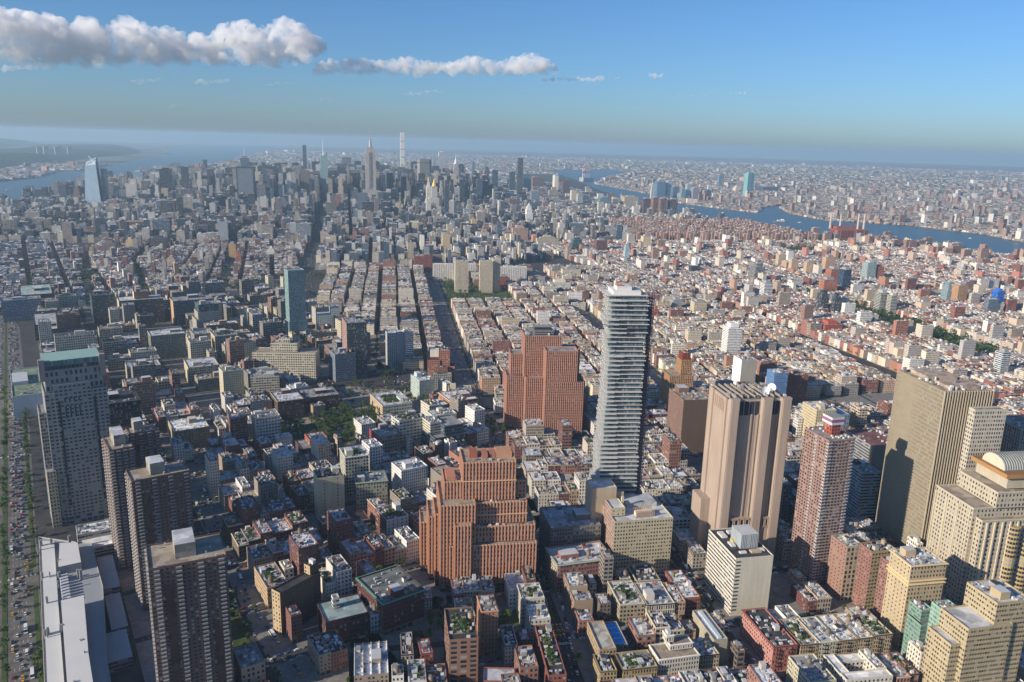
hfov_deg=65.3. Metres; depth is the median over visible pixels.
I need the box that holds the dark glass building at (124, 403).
[107,386,142,432]
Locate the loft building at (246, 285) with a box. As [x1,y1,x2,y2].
[239,277,253,297]
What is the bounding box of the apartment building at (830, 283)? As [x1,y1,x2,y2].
[818,276,837,290]
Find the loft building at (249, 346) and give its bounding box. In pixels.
[243,338,255,357]
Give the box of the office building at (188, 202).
[183,195,194,212]
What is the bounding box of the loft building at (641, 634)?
[627,616,655,649]
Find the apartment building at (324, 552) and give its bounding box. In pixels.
[319,545,331,568]
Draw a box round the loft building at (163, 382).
[155,375,169,389]
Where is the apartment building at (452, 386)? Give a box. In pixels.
[448,383,471,392]
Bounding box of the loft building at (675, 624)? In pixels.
[663,613,684,634]
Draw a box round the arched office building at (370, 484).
[353,470,387,514]
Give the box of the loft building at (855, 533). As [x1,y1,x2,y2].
[842,524,869,542]
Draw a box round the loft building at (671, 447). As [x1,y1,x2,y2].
[661,433,681,467]
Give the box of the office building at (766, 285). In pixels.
[759,280,772,293]
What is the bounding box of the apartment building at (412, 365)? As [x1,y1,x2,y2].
[402,358,423,371]
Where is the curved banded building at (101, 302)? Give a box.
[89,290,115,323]
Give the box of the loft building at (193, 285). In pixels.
[186,277,200,293]
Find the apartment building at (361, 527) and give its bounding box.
[353,519,371,538]
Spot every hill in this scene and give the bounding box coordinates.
[0,138,39,147]
[0,144,142,168]
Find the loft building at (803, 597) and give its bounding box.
[790,583,817,612]
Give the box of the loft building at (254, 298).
[247,292,265,304]
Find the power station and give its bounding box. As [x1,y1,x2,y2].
[829,214,867,238]
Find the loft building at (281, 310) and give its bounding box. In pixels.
[277,298,285,327]
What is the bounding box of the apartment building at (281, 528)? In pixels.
[266,517,291,540]
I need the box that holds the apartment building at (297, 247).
[294,240,301,253]
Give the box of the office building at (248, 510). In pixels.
[236,495,260,527]
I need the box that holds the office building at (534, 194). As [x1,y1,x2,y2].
[530,190,539,198]
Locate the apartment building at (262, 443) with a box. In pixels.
[255,436,273,460]
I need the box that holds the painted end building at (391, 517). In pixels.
[375,501,408,535]
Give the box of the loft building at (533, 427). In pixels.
[523,418,543,438]
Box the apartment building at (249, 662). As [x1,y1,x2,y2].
[233,642,265,681]
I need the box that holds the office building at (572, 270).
[561,266,580,275]
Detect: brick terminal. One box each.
[19,284,52,297]
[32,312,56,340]
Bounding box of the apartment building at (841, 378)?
[836,373,856,390]
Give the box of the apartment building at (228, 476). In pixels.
[220,469,239,484]
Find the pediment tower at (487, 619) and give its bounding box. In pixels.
[476,594,498,654]
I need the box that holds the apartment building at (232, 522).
[221,512,243,545]
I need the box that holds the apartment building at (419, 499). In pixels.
[409,490,425,509]
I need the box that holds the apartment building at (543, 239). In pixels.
[533,235,560,243]
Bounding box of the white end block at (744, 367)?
[731,353,756,384]
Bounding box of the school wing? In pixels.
[97,555,133,673]
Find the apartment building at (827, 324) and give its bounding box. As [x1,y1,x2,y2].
[820,319,842,330]
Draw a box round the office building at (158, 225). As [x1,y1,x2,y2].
[152,219,171,235]
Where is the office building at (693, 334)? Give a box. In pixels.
[685,328,701,341]
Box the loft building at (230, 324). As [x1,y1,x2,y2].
[204,320,238,329]
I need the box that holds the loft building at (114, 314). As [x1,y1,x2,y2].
[108,306,119,322]
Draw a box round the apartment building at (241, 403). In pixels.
[233,398,250,409]
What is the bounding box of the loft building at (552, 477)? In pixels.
[542,471,560,484]
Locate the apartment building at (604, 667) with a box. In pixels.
[592,652,617,681]
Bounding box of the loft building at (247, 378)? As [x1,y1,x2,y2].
[243,366,267,388]
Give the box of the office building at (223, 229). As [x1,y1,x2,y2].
[217,219,228,240]
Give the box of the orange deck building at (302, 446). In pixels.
[294,431,333,455]
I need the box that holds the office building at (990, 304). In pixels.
[983,297,998,311]
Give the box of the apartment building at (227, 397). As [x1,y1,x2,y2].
[221,391,233,414]
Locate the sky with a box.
[0,0,1023,166]
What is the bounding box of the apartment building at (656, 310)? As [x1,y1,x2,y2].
[652,306,660,319]
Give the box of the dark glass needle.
[444,184,448,213]
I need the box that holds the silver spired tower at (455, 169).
[453,158,458,178]
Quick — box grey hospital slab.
[1,295,41,321]
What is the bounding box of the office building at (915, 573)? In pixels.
[880,546,948,648]
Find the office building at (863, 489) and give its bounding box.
[845,463,880,521]
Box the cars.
[0,203,874,681]
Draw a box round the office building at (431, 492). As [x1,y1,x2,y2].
[427,482,435,499]
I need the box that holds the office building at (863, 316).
[856,309,871,323]
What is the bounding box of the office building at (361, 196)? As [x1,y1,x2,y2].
[357,192,367,208]
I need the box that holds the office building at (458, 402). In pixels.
[450,394,468,417]
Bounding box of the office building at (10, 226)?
[3,217,17,234]
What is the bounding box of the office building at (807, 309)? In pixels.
[800,303,813,318]
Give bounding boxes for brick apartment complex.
[115,219,143,227]
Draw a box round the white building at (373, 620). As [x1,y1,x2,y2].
[366,603,378,633]
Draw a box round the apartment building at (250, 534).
[241,525,260,545]
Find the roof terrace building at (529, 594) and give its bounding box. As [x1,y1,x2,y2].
[516,582,544,627]
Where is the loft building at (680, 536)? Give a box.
[671,528,695,554]
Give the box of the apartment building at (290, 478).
[282,470,300,497]
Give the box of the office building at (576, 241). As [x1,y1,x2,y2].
[570,236,582,250]
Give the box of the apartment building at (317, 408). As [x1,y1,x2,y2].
[310,401,324,417]
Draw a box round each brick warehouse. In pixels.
[270,388,303,419]
[297,386,339,414]
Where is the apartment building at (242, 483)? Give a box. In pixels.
[235,476,250,491]
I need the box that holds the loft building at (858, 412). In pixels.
[849,401,867,428]
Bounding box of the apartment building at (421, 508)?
[418,505,425,510]
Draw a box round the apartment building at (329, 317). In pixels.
[315,305,339,329]
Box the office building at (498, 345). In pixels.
[492,338,510,351]
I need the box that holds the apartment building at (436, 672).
[425,663,447,681]
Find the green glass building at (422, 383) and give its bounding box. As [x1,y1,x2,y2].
[411,371,433,400]
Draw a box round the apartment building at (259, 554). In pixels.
[246,543,273,579]
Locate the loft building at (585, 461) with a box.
[577,455,592,471]
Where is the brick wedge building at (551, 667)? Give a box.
[534,624,566,681]
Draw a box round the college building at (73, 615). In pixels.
[36,535,110,681]
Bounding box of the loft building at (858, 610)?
[845,605,880,621]
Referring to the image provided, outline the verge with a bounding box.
[2,322,42,681]
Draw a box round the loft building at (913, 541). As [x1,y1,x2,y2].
[906,535,922,547]
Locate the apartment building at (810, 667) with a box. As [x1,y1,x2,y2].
[785,653,836,681]
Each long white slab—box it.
[433,263,475,280]
[500,266,526,280]
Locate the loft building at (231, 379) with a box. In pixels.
[219,362,243,396]
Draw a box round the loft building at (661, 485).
[651,479,669,495]
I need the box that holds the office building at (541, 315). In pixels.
[536,310,549,323]
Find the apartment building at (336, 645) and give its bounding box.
[320,629,347,672]
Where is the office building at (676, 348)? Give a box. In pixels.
[670,343,685,355]
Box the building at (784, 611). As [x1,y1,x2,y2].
[774,604,803,623]
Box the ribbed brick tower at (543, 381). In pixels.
[503,324,583,430]
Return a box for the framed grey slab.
[236,166,255,199]
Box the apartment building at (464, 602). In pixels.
[454,597,475,617]
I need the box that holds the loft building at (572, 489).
[564,481,578,504]
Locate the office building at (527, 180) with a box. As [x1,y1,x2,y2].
[522,173,530,190]
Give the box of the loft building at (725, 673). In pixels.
[716,666,736,681]
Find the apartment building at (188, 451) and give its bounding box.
[183,441,193,463]
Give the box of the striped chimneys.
[579,167,592,181]
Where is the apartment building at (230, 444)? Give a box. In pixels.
[220,437,240,453]
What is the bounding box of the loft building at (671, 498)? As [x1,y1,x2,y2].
[662,492,682,505]
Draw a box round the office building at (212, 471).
[205,453,219,496]
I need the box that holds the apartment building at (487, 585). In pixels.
[479,575,494,596]
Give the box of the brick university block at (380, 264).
[368,262,382,271]
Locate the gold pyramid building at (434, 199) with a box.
[431,178,440,211]
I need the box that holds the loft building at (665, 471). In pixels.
[655,465,673,478]
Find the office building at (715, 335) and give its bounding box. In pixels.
[707,330,721,341]
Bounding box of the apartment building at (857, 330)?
[850,326,865,336]
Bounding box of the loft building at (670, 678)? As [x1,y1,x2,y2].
[652,674,681,681]
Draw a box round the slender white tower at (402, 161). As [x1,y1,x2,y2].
[400,132,404,166]
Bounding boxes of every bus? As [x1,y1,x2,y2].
[24,623,27,633]
[30,666,34,679]
[268,629,276,638]
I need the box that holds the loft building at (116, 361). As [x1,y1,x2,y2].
[107,353,130,370]
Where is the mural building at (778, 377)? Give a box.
[766,368,787,393]
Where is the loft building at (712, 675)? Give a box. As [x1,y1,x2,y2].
[700,668,724,681]
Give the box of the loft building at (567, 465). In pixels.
[557,456,574,473]
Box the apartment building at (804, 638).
[777,617,819,656]
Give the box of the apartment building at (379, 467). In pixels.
[372,464,390,491]
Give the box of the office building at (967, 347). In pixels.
[957,338,976,358]
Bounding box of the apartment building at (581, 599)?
[569,590,592,621]
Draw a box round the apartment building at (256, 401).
[246,395,263,409]
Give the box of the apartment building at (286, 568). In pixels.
[279,559,293,579]
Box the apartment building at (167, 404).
[161,398,175,410]
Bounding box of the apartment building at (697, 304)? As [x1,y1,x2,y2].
[690,299,706,311]
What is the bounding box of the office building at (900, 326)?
[892,319,908,335]
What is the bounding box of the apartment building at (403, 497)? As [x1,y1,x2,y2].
[390,487,413,511]
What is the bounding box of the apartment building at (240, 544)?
[231,531,248,561]
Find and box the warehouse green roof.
[10,366,42,418]
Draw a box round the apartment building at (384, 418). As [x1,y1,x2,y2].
[377,413,391,424]
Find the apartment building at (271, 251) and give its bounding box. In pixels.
[267,246,275,256]
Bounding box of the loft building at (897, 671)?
[874,653,910,681]
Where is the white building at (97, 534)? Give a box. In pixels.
[76,519,115,560]
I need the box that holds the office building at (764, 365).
[757,359,776,382]
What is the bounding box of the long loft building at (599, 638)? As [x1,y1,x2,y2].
[586,620,615,660]
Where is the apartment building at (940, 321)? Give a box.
[936,317,955,330]
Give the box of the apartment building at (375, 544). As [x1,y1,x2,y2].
[363,533,384,570]
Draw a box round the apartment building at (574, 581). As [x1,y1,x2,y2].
[562,572,587,608]
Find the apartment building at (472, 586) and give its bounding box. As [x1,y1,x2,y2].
[461,574,481,610]
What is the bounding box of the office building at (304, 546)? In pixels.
[289,527,319,576]
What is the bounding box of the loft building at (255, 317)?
[249,311,262,334]
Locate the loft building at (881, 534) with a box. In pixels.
[869,530,896,546]
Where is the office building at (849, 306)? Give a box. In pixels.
[841,301,855,312]
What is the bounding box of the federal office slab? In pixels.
[875,367,994,546]
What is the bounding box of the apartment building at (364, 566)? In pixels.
[356,558,376,576]
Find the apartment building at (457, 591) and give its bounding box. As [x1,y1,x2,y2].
[451,576,463,605]
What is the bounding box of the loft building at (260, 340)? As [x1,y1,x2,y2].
[252,335,265,347]
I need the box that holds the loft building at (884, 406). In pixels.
[877,398,891,415]
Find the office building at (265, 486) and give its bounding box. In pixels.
[254,474,277,502]
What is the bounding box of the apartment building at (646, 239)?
[641,234,650,245]
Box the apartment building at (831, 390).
[822,384,841,397]
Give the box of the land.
[213,146,1023,235]
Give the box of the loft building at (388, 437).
[369,422,401,452]
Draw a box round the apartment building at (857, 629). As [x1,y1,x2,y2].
[832,612,874,652]
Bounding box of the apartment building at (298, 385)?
[285,381,308,389]
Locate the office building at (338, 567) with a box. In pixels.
[326,554,351,596]
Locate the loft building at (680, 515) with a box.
[665,504,689,529]
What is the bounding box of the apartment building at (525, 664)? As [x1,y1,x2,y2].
[514,644,537,681]
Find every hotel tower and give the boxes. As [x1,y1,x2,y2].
[284,268,307,336]
[441,232,449,251]
[623,242,629,257]
[991,288,1004,301]
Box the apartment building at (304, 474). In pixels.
[293,467,312,483]
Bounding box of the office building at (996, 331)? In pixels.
[988,323,1004,343]
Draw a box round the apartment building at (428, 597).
[424,586,432,611]
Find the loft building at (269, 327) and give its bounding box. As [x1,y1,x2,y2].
[259,317,281,342]
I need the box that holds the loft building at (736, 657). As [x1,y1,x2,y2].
[728,640,744,668]
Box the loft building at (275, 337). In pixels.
[271,333,288,341]
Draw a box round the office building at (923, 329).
[915,321,933,337]
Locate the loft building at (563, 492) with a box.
[555,484,569,500]
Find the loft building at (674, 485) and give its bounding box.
[663,475,682,493]
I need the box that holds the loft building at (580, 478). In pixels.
[574,471,588,498]
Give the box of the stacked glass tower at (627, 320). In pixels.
[588,284,654,494]
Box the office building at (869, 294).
[863,287,877,306]
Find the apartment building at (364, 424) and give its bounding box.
[353,415,375,438]
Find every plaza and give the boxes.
[286,386,420,446]
[334,428,352,434]
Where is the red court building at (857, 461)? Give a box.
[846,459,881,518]
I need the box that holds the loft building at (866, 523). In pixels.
[851,516,879,530]
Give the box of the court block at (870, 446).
[845,428,888,473]
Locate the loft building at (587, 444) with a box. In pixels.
[582,436,593,457]
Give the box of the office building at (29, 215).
[24,210,42,223]
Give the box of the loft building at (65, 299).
[55,292,76,306]
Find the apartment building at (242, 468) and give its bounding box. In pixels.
[235,460,249,481]
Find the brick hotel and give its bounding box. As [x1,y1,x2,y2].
[427,345,454,382]
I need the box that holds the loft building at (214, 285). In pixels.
[205,279,224,293]
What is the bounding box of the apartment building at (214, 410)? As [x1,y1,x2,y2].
[210,403,220,423]
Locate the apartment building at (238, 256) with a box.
[236,248,241,263]
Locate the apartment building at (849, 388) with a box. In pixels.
[841,381,858,395]
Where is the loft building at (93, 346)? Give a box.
[88,344,99,352]
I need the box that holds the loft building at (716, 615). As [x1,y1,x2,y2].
[710,610,724,632]
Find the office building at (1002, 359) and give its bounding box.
[993,347,1010,374]
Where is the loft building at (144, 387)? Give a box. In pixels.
[124,375,155,414]
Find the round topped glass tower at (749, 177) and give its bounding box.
[743,172,754,195]
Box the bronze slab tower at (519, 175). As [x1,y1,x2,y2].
[517,158,522,194]
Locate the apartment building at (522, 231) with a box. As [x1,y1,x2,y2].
[512,226,527,240]
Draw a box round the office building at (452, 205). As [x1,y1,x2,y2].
[449,200,456,212]
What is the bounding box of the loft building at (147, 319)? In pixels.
[139,311,154,328]
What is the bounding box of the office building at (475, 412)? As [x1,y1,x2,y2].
[465,403,484,424]
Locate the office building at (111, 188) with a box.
[108,182,114,196]
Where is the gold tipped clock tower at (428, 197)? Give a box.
[426,177,430,209]
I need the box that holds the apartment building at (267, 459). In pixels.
[263,447,273,472]
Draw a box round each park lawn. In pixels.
[195,534,250,647]
[285,411,377,442]
[442,281,459,300]
[459,286,512,302]
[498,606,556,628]
[856,305,994,352]
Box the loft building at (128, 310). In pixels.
[122,302,134,322]
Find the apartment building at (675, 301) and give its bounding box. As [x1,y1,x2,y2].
[670,297,681,307]
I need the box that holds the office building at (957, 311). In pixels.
[949,305,965,317]
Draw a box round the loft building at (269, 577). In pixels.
[254,561,286,609]
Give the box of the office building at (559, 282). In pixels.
[548,279,570,289]
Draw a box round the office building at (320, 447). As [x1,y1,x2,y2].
[310,434,330,462]
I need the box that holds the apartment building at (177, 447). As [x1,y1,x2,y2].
[170,433,184,462]
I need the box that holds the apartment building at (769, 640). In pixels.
[740,607,798,671]
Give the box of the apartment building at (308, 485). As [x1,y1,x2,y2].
[302,479,314,507]
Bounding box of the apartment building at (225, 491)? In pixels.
[218,482,241,511]
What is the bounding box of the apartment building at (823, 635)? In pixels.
[796,616,839,662]
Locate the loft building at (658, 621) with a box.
[645,610,670,643]
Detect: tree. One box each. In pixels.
[0,439,5,447]
[0,495,9,505]
[0,500,7,512]
[0,527,6,538]
[0,539,7,547]
[0,547,9,557]
[0,559,9,565]
[0,583,9,594]
[0,592,5,597]
[0,598,7,611]
[0,625,8,635]
[0,636,9,650]
[0,650,8,663]
[0,662,11,675]
[1,468,9,475]
[1,565,10,579]
[2,550,12,559]
[27,495,36,507]
[27,527,36,536]
[28,516,34,526]
[28,562,35,572]
[29,648,42,666]
[31,660,41,670]
[37,670,43,678]
[275,670,281,680]
[299,424,306,433]
[308,412,315,424]
[313,417,322,429]
[324,431,332,438]
[330,422,338,430]
[337,407,343,413]
[342,430,350,439]
[343,423,350,430]
[361,399,368,407]
[369,405,375,416]
[413,629,419,638]
[413,637,416,649]
[417,629,423,638]
[423,632,431,642]
[424,627,432,634]
[425,609,438,619]
[436,597,443,606]
[437,611,443,619]
[438,617,443,627]
[503,608,511,621]
[573,652,581,658]
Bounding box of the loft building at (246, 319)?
[244,308,261,330]
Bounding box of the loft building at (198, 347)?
[187,336,210,358]
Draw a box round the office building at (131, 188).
[125,182,137,197]
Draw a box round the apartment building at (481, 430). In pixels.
[468,421,488,445]
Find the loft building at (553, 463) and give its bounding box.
[543,456,560,473]
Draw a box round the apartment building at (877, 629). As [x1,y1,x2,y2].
[853,614,893,653]
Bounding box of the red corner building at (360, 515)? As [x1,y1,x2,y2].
[349,510,369,527]
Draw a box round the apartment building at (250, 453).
[243,447,257,460]
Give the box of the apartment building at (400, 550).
[386,535,406,564]
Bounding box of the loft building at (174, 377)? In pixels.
[169,369,180,394]
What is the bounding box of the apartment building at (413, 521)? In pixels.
[406,509,418,536]
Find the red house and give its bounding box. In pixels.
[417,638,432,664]
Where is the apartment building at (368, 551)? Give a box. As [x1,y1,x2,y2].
[354,539,374,566]
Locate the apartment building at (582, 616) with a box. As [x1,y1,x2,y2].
[574,608,593,637]
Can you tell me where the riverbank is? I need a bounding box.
[609,170,1023,242]
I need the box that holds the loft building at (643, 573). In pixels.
[627,564,660,582]
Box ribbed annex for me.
[1000,415,1023,453]
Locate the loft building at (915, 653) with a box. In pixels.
[906,639,924,681]
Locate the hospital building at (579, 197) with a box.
[576,193,582,202]
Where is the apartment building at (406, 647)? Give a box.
[400,632,413,675]
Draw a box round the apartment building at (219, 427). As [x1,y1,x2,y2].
[213,420,225,438]
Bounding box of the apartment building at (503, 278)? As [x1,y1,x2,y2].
[500,274,509,287]
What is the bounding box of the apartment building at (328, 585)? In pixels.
[319,567,336,600]
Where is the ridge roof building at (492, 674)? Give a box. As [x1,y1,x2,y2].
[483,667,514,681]
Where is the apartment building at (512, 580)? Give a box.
[504,570,524,608]
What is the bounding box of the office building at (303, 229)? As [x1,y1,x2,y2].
[297,222,310,242]
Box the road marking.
[0,322,733,680]
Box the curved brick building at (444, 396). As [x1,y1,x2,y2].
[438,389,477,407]
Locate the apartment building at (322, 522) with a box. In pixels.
[318,516,327,537]
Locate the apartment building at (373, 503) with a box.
[367,497,385,526]
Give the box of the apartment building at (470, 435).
[463,426,476,446]
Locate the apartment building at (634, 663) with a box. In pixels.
[613,649,657,677]
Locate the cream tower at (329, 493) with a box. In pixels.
[313,465,344,519]
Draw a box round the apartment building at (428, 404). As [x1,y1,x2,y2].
[420,397,439,415]
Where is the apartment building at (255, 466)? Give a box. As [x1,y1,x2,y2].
[245,459,265,480]
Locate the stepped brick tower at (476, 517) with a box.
[419,446,536,592]
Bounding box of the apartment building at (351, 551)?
[340,538,363,577]
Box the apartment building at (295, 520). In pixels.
[284,510,308,531]
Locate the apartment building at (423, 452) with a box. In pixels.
[414,445,432,464]
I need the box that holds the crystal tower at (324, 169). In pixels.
[320,137,327,199]
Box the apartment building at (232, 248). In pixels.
[228,241,236,257]
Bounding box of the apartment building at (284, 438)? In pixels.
[275,432,292,445]
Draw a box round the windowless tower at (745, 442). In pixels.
[689,382,792,565]
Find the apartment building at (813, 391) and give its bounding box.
[806,384,820,398]
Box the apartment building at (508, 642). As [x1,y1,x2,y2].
[499,624,518,666]
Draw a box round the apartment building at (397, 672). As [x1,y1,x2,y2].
[391,663,403,681]
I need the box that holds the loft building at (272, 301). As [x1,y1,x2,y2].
[268,295,284,318]
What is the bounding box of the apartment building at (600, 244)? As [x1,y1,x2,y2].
[594,238,606,250]
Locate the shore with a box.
[0,140,225,179]
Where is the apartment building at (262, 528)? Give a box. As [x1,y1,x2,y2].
[252,518,272,542]
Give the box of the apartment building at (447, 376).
[433,371,451,387]
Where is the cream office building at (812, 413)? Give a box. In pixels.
[801,400,849,436]
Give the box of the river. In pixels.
[0,140,1023,253]
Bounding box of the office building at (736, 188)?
[733,185,740,190]
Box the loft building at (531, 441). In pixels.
[523,436,539,447]
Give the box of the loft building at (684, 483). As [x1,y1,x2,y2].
[675,476,690,493]
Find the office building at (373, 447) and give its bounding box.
[362,438,382,471]
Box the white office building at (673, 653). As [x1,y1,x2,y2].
[648,627,699,675]
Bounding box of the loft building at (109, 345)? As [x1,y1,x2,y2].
[102,335,126,359]
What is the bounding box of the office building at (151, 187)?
[148,185,163,192]
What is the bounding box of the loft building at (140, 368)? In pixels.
[130,359,156,380]
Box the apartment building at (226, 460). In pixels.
[218,451,234,470]
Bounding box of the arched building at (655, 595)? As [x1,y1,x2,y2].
[634,581,675,615]
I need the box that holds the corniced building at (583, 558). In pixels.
[544,540,614,593]
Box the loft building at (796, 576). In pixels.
[787,568,806,583]
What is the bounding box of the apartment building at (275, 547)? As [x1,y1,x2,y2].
[265,537,283,568]
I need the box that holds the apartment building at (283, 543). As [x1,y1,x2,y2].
[278,538,289,559]
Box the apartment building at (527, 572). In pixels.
[521,565,535,582]
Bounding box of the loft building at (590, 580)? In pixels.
[585,574,596,600]
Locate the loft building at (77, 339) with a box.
[54,330,95,351]
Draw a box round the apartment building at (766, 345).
[759,338,776,350]
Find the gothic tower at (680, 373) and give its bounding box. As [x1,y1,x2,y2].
[660,349,693,411]
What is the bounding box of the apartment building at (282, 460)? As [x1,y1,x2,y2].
[271,447,292,483]
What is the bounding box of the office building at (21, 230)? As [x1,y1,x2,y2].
[4,228,25,233]
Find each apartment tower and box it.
[36,147,41,153]
[43,146,48,153]
[54,146,59,154]
[67,146,71,153]
[67,180,74,185]
[73,186,81,195]
[101,426,135,570]
[124,417,161,467]
[124,455,194,610]
[132,170,144,179]
[144,527,234,681]
[166,256,177,264]
[302,144,306,168]
[342,314,366,378]
[346,310,360,316]
[395,240,404,258]
[454,259,468,292]
[471,161,474,182]
[471,218,476,224]
[479,260,492,292]
[492,257,499,291]
[531,176,543,188]
[561,180,569,193]
[570,189,576,200]
[635,216,641,220]
[640,197,650,213]
[650,183,654,198]
[651,196,659,214]
[655,181,665,196]
[657,197,666,214]
[665,180,671,195]
[667,198,677,213]
[670,186,678,197]
[679,186,685,198]
[685,183,691,195]
[690,187,699,199]
[705,189,710,195]
[717,174,722,185]
[721,321,741,353]
[748,262,765,279]
[775,252,785,264]
[788,256,798,270]
[788,412,855,584]
[803,260,814,271]
[816,290,829,309]
[822,254,835,267]
[824,533,859,600]
[825,266,840,279]
[830,292,840,311]
[838,266,851,286]
[852,538,895,610]
[861,260,876,277]
[872,555,889,619]
[873,289,889,313]
[875,264,883,278]
[885,292,897,315]
[940,280,953,300]
[951,282,968,301]
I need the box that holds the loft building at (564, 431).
[558,419,571,448]
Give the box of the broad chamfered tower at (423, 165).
[417,159,430,180]
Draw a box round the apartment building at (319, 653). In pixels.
[306,632,330,676]
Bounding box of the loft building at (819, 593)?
[801,580,831,611]
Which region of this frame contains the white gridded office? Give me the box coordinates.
[251,407,280,446]
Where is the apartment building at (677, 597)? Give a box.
[662,581,685,619]
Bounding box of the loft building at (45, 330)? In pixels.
[37,318,52,344]
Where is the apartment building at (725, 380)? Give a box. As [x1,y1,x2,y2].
[715,378,733,385]
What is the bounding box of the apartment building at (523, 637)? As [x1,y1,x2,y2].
[517,629,530,645]
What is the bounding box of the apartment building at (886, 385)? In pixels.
[877,378,895,392]
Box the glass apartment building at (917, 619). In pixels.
[901,598,930,657]
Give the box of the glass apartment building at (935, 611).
[924,600,955,645]
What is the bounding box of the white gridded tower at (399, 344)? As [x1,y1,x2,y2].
[385,327,412,366]
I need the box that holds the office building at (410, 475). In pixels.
[391,457,427,491]
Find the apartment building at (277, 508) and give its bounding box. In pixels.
[262,498,288,519]
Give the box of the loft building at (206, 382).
[194,371,219,391]
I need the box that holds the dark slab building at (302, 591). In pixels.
[272,557,320,635]
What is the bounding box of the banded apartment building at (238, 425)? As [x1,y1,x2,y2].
[228,412,248,446]
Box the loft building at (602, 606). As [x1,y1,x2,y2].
[594,593,610,621]
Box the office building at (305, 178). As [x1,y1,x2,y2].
[300,169,309,192]
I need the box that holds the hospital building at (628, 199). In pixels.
[621,195,638,205]
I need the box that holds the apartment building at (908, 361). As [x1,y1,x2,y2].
[901,355,924,369]
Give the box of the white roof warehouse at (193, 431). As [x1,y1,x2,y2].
[168,414,209,446]
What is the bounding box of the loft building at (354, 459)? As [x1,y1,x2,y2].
[339,445,368,495]
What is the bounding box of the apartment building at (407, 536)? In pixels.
[394,526,419,562]
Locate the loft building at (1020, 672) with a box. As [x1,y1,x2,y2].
[1017,650,1023,680]
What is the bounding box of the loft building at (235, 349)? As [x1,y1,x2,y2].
[226,336,244,364]
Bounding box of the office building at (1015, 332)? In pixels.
[1007,327,1023,338]
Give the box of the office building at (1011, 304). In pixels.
[1004,297,1017,311]
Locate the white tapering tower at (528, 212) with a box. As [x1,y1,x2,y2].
[525,203,532,219]
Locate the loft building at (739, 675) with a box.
[730,668,747,681]
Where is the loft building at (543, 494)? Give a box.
[534,485,558,510]
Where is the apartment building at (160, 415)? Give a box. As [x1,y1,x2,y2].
[155,410,166,433]
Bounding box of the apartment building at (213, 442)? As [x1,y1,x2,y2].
[205,436,221,448]
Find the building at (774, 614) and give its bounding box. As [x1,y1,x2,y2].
[767,609,788,627]
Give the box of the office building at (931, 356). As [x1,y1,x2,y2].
[921,348,939,365]
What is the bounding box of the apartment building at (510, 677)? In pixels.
[501,672,521,681]
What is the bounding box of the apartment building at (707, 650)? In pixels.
[691,637,719,669]
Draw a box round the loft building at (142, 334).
[138,323,146,347]
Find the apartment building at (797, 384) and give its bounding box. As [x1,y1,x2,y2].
[784,368,808,402]
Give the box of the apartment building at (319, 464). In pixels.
[308,459,332,470]
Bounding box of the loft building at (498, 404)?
[493,396,503,415]
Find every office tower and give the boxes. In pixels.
[37,348,110,528]
[80,174,84,186]
[159,168,172,191]
[256,182,265,196]
[342,156,350,165]
[346,166,348,187]
[354,160,360,169]
[410,161,416,168]
[432,154,435,165]
[438,151,444,171]
[462,212,468,219]
[476,210,484,223]
[481,174,488,183]
[484,166,489,183]
[492,169,497,186]
[509,171,514,189]
[552,174,558,189]
[926,451,1023,604]
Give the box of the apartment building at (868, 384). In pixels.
[857,376,878,393]
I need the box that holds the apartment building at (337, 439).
[333,433,341,457]
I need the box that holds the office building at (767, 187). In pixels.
[757,185,777,190]
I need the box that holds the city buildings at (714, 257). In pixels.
[0,149,1023,681]
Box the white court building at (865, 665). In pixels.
[823,648,892,681]
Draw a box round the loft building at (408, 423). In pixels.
[391,409,426,450]
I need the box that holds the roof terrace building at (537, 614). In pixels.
[525,604,550,644]
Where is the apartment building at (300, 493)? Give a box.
[291,483,310,510]
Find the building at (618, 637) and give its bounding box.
[604,621,627,651]
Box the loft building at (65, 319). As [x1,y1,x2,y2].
[55,310,76,329]
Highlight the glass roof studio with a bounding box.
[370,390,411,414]
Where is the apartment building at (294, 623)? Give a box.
[285,604,302,644]
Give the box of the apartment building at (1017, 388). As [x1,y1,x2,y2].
[1002,384,1023,393]
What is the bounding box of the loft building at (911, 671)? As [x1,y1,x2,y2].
[887,652,919,681]
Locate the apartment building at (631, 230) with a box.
[627,227,636,233]
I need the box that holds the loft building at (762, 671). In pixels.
[747,661,781,681]
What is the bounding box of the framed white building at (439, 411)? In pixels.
[426,407,455,417]
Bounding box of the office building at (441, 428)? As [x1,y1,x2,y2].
[422,415,464,456]
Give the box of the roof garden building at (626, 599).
[607,579,644,625]
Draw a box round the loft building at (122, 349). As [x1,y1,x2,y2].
[115,344,141,353]
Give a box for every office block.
[116,288,164,322]
[125,358,160,377]
[147,327,186,358]
[169,294,213,324]
[184,356,218,384]
[189,326,211,339]
[192,298,220,327]
[209,328,237,363]
[250,365,279,398]
[329,347,355,381]
[538,504,600,559]
[585,478,623,540]
[601,493,672,575]
[667,384,708,452]
[704,524,773,615]
[779,477,792,521]
[919,578,1023,681]
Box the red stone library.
[414,253,431,270]
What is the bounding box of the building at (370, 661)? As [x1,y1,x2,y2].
[354,640,388,681]
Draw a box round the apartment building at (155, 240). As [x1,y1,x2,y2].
[149,235,168,248]
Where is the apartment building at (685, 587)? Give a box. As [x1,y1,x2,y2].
[664,569,699,618]
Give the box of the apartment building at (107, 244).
[102,240,117,251]
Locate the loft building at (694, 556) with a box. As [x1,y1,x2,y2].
[682,540,706,571]
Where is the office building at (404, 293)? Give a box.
[398,287,412,298]
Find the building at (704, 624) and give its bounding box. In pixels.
[692,609,727,663]
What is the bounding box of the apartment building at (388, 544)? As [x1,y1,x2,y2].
[375,533,395,567]

